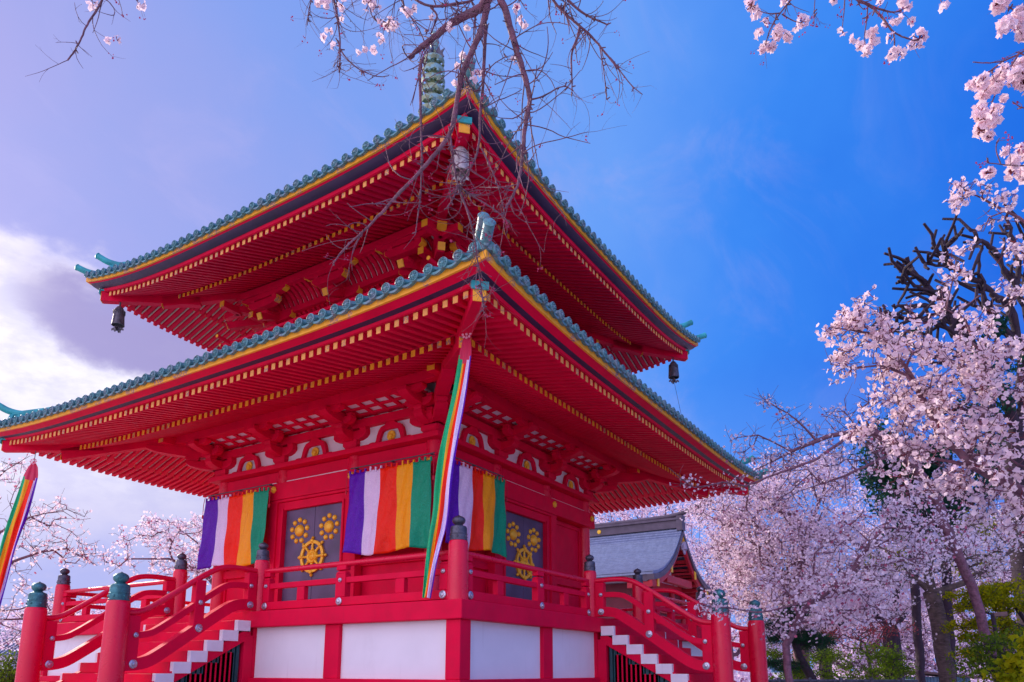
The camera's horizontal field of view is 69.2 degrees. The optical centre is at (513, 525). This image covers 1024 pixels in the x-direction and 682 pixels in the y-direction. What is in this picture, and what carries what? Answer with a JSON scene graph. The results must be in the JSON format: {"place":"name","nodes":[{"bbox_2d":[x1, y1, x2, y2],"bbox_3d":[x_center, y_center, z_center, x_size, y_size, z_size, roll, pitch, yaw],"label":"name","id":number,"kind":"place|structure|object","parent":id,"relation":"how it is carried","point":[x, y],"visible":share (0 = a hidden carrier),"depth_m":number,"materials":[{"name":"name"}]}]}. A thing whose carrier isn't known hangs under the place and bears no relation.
{"place":"outdoors","nodes":[
{"label":"outdoors","id":0,"kind":"place"},
{"bbox_2d":[0,0,1023,672],"label":"sky","id":1,"kind":"structure","parent":0,"point":[752,201],"materials":[{"name":"blue"}]},
{"bbox_2d":[590,505,711,623],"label":"temple hall","id":2,"kind":"structure","parent":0,"point":[655,550],"depth_m":31.84,"materials":[{"name":"grey tile"}]},
{"bbox_2d":[736,672,959,681],"bbox_3d":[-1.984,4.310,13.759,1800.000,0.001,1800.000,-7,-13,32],"label":"ground","id":3,"kind":"structure","parent":0,"point":[784,674],"depth_m":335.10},
{"bbox_2d":[0,630,20,676],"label":"cherry tree","id":4,"kind":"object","parent":3,"relation":"on","point":[2,652],"depth_m":44.40,"materials":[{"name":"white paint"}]},
{"bbox_2d":[0,454,111,659],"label":"cherry tree","id":5,"kind":"object","parent":3,"relation":"on","point":[46,544],"visible":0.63,"depth_m":15.00,"materials":[{"name":"pink plant"}]},
{"bbox_2d":[0,593,140,653],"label":"cherry tree","id":6,"kind":"object","parent":3,"relation":"on","point":[97,611],"visible":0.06,"depth_m":36.67,"materials":[{"name":"pink plant"}]},
{"bbox_2d":[95,510,211,584],"bbox_3d":[-9.122,2.393,19.543,3.877,6.036,2.296,1,-11,-7],"label":"cherry tree","id":7,"kind":"object","parent":3,"relation":"on","point":[192,567],"visible":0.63,"depth_m":19.72,"materials":[{"name":"pink plant"}]},
{"bbox_2d":[28,0,652,349],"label":"cherry tree","id":8,"kind":"object","parent":3,"relation":"on","point":[482,7],"visible":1,"depth_m":3.59,"materials":[{"name":"pink plant"}]},
{"bbox_2d":[2,612,992,681],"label":"woodland","id":9,"kind":"object","parent":3,"relation":"on","point":[745,676],"visible":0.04,"depth_m":50.96,"materials":[{"name":"green plant"}]},
{"bbox_2d":[593,498,712,531],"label":"cherry tree","id":10,"kind":"object","parent":3,"relation":"on","point":[623,515],"visible":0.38,"depth_m":38.85,"materials":[{"name":"pink plant"}]},
{"bbox_2d":[684,504,845,671],"bbox_3d":[11.238,3.914,36.056,8.989,9.532,6.301,2,-11,-10],"label":"cherry tree","id":11,"kind":"object","parent":3,"relation":"on","point":[697,565],"visible":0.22,"depth_m":35.24,"materials":[{"name":"pink plant"}]},
{"bbox_2d":[680,441,874,678],"bbox_3d":[7.315,1.690,20.745,5.367,7.998,5.669,-7,-13,32],"label":"cherry tree","id":12,"kind":"object","parent":3,"relation":"on","point":[737,520],"visible":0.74,"depth_m":20.18,"materials":[{"name":"pink plant"}]},
{"bbox_2d":[779,592,864,678],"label":"cherry tree","id":13,"kind":"object","parent":3,"relation":"on","point":[841,624],"visible":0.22,"depth_m":19.54,"materials":[{"name":"pink plant"}]},
{"bbox_2d":[669,369,997,671],"bbox_3d":[5.049,0.615,10.769,5.738,6.208,1.707,1,-11,-5],"label":"cherry tree","id":14,"kind":"object","parent":3,"relation":"on","point":[972,589],"visible":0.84,"depth_m":11.01,"materials":[{"name":"pink plant"}]},
{"bbox_2d":[693,465,990,681],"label":"cherry tree","id":15,"kind":"object","parent":3,"relation":"on","point":[843,580],"visible":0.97,"depth_m":9.90,"materials":[{"name":"pink plant"}]},
{"bbox_2d":[768,677,917,681],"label":"fence","id":16,"kind":"object","parent":3,"relation":"on","point":[778,679],"visible":0.88,"depth_m":13.94,"materials":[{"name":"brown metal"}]},
{"bbox_2d":[816,618,917,678],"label":"red maple","id":17,"kind":"object","parent":3,"relation":"on","point":[885,630],"visible":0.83,"depth_m":16.95,"materials":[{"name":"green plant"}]},
{"bbox_2d":[743,0,1023,184],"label":"cherry tree","id":18,"kind":"object","parent":3,"relation":"on","point":[984,85],"visible":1,"depth_m":3.26,"materials":[{"name":"pink plant"}]},
{"bbox_2d":[847,638,921,679],"bbox_3d":[7.504,3.419,14.997,1.302,2.279,2.608,-4,-12,21],"label":"bush","id":19,"kind":"object","parent":3,"relation":"on","point":[892,667],"visible":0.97,"depth_m":14.76,"materials":[{"name":"green plant"}]},
{"bbox_2d":[765,554,1016,681],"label":"cherry tree","id":20,"kind":"object","parent":3,"relation":"on","point":[906,637],"visible":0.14,"depth_m":25.25,"materials":[{"name":"pink plant"}]},
{"bbox_2d":[845,575,936,679],"bbox_3d":[9.657,3.226,18.737,2.185,4.090,2.320,-7,-13,32],"label":"cherry tree","id":21,"kind":"object","parent":3,"relation":"on","point":[895,638],"visible":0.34,"depth_m":18.82,"materials":[{"name":"pink plant"}]},
{"bbox_2d":[788,515,1016,676],"bbox_3d":[20.922,4.136,37.851,13.617,9.817,8.664,0,-11,1],"label":"cherry tree","id":22,"kind":"object","parent":3,"relation":"on","point":[853,658],"visible":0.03,"depth_m":37.40,"materials":[{"name":"pink plant"}]},
{"bbox_2d":[814,176,1023,540],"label":"cherry tree","id":23,"kind":"object","parent":3,"relation":"on","point":[935,405],"visible":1,"depth_m":4.28,"materials":[{"name":"pink plant"}]},
{"bbox_2d":[822,474,1016,652],"bbox_3d":[14.083,2.285,23.817,7.301,8.062,6.623,-2,-11,9],"label":"cherry tree","id":24,"kind":"object","parent":3,"relation":"on","point":[1003,581],"visible":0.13,"depth_m":24.11,"materials":[{"name":"pink plant"}]},
{"bbox_2d":[838,412,1003,681],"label":"evergreen tree","id":25,"kind":"object","parent":3,"relation":"on","point":[917,634],"visible":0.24,"depth_m":16.84,"materials":[{"name":"green plant"}]},
{"bbox_2d":[857,497,1023,681],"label":"cherry tree","id":26,"kind":"object","parent":3,"relation":"on","point":[932,599],"visible":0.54,"depth_m":12.89,"materials":[{"name":"pink plant"}]},
{"bbox_2d":[870,204,1023,635],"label":"pruned tree","id":27,"kind":"object","parent":3,"relation":"on","point":[924,287],"visible":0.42,"depth_m":14.00,"materials":[{"name":"brown plant"}]},
{"bbox_2d":[932,625,1023,681],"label":"green shrub","id":28,"kind":"object","parent":3,"relation":"on","point":[996,641],"visible":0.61,"depth_m":10.53,"materials":[{"name":"green plant"}]},
{"bbox_2d":[937,573,1023,662],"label":"maple tree","id":29,"kind":"object","parent":3,"relation":"on","point":[993,595],"visible":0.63,"depth_m":11.90,"materials":[{"name":"green plant"}]},
{"bbox_2d":[990,612,1007,656],"bbox_3d":[7.213,2.493,10.806,0.230,2.472,0.240,-7,-13,32],"label":"pole","id":30,"kind":"object","parent":3,"relation":"on","point":[993,616],"visible":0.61,"depth_m":10.98,"materials":[{"name":"grey metal"}]},
{"bbox_2d":[977,631,1023,681],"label":"broad leaved plant","id":31,"kind":"object","parent":3,"relation":"on","point":[1013,671],"visible":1,"depth_m":6.98,"materials":[{"name":"green plant"}]},
{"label":"stone terrace","id":32,"kind":"structure","parent":3,"relation":"on","visible":0},
{"bbox_2d":[0,649,18,681],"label":"bush","id":33,"kind":"object","parent":32,"relation":"on","point":[9,671],"visible":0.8,"depth_m":14.00,"materials":[{"name":"green plant"}]},
{"bbox_2d":[0,30,768,681],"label":"pagoda","id":34,"kind":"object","parent":32,"relation":"on","point":[296,394],"visible":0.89,"depth_m":11.27,"materials":[{"name":"red paint"}]},
{"bbox_2d":[0,451,37,605],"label":"streamer","id":35,"kind":"object","parent":34,"relation":"hanging from","point":[19,513],"visible":1,"depth_m":12.81,"materials":[{"name":"multicoloured fabric"}]},
{"bbox_2d":[111,302,125,332],"bbox_3d":[-7.496,-3.972,14.082,0.232,0.620,0.232,-7,-13,32],"label":"wind bell","id":36,"kind":"object","parent":34,"relation":"hanging from","point":[118,320],"visible":1,"depth_m":14.02,"materials":[{"name":"metal"}]},
{"bbox_2d":[197,483,273,569],"bbox_3d":[-4.935,0.051,13.151,1.852,1.424,0.223,-7,-13,32],"label":"curtain","id":37,"kind":"object","parent":34,"relation":"hanging from","point":[233,529],"visible":0.96,"depth_m":13.13,"materials":[{"name":"multicoloured fabric"}]},
{"bbox_2d":[282,507,315,600],"bbox_3d":[-3.619,0.608,12.499,0.694,1.818,0.040,-7,-13,32],"label":"door","id":38,"kind":"structure","parent":34,"relation":"in","point":[292,550],"depth_m":12.53,"materials":[{"name":"paint"}]},
{"bbox_2d":[290,503,341,598],"bbox_3d":[-3.288,0.561,12.256,1.275,1.818,0.106,-7,-13,32],"label":"door","id":39,"kind":"structure","parent":34,"relation":"in","point":[325,547],"depth_m":12.19,"materials":[{"name":"paint"}]},
{"bbox_2d":[342,452,434,555],"bbox_3d":[-1.898,-0.291,11.258,1.782,1.466,0.238,-7,-13,32],"label":"curtain","id":40,"kind":"object","parent":34,"relation":"hanging from","point":[389,509],"visible":0.98,"depth_m":11.19,"materials":[{"name":"multicoloured fabric"}]},
{"bbox_2d":[422,333,471,598],"bbox_3d":[-0.739,-0.811,8.573,0.622,3.283,0.158,-7,-13,32],"label":"streamer","id":41,"kind":"object","parent":34,"relation":"hanging from","point":[444,477],"visible":1,"depth_m":8.61,"materials":[{"name":"multicoloured fabric"}]},
{"bbox_2d":[451,146,469,181],"bbox_3d":[-0.705,-4.852,9.868,0.243,0.620,0.243,-7,-13,32],"label":"wind bell","id":42,"kind":"object","parent":34,"relation":"hanging from","point":[462,166],"visible":0.62,"depth_m":9.79,"materials":[{"name":"metal"}]},
{"bbox_2d":[445,457,507,557],"bbox_3d":[-0.597,-0.283,11.582,0.230,1.393,1.722,-7,-13,32],"label":"curtain","id":43,"kind":"object","parent":34,"relation":"hanging from","point":[477,501],"visible":0.87,"depth_m":11.62,"materials":[{"name":"multicoloured fabric"}]},
{"bbox_2d":[506,511,522,598],"bbox_3d":[-0.033,0.673,12.796,0.040,1.818,0.694,-7,-13,32],"label":"door","id":44,"kind":"structure","parent":34,"relation":"in","point":[516,591],"depth_m":12.83,"materials":[{"name":"paint"}]},
{"bbox_2d":[506,517,542,599],"bbox_3d":[0.214,0.736,13.121,0.106,1.818,1.275,-7,-13,32],"label":"door","id":45,"kind":"structure","parent":34,"relation":"in","point":[532,549],"depth_m":13.26,"materials":[{"name":"paint"}]},
{"bbox_2d":[668,358,678,383],"bbox_3d":[3.565,-3.472,16.540,0.232,0.620,0.232,-7,-13,32],"label":"wind bell","id":46,"kind":"object","parent":34,"relation":"hanging from","point":[673,374],"visible":1,"depth_m":16.48,"materials":[{"name":"metal"}]},
{"bbox_2d":[766,644,820,678],"bbox_3d":[5.896,3.619,15.921,1.527,2.232,2.210,-1,-11,6],"label":"bush","id":47,"kind":"object","parent":32,"relation":"on","point":[801,674],"visible":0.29,"depth_m":15.62,"materials":[{"name":"green plant"}]},
{"bbox_2d":[763,599,841,678],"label":"tree","id":48,"kind":"object","parent":32,"relation":"on","point":[799,643],"visible":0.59,"depth_m":14.92,"materials":[{"name":"pink plant"}]},
{"bbox_2d":[803,645,876,679],"bbox_3d":[7.250,3.671,16.183,1.595,2.238,2.045,-7,-13,32],"label":"bush","id":49,"kind":"object","parent":32,"relation":"on","point":[829,655],"visible":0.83,"depth_m":16.24,"materials":[{"name":"green plant"}]},
{"bbox_2d":[852,502,1001,679],"bbox_3d":[10.576,2.114,18.591,3.598,6.299,2.621,1,-11,-3],"label":"cherry tree","id":50,"kind":"object","parent":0,"point":[947,605],"visible":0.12,"depth_m":18.87,"materials":[{"name":"pink plant"}]},
{"bbox_2d":[905,670,981,681],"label":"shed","id":51,"kind":"structure","parent":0,"point":[935,678],"depth_m":19.94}
]}

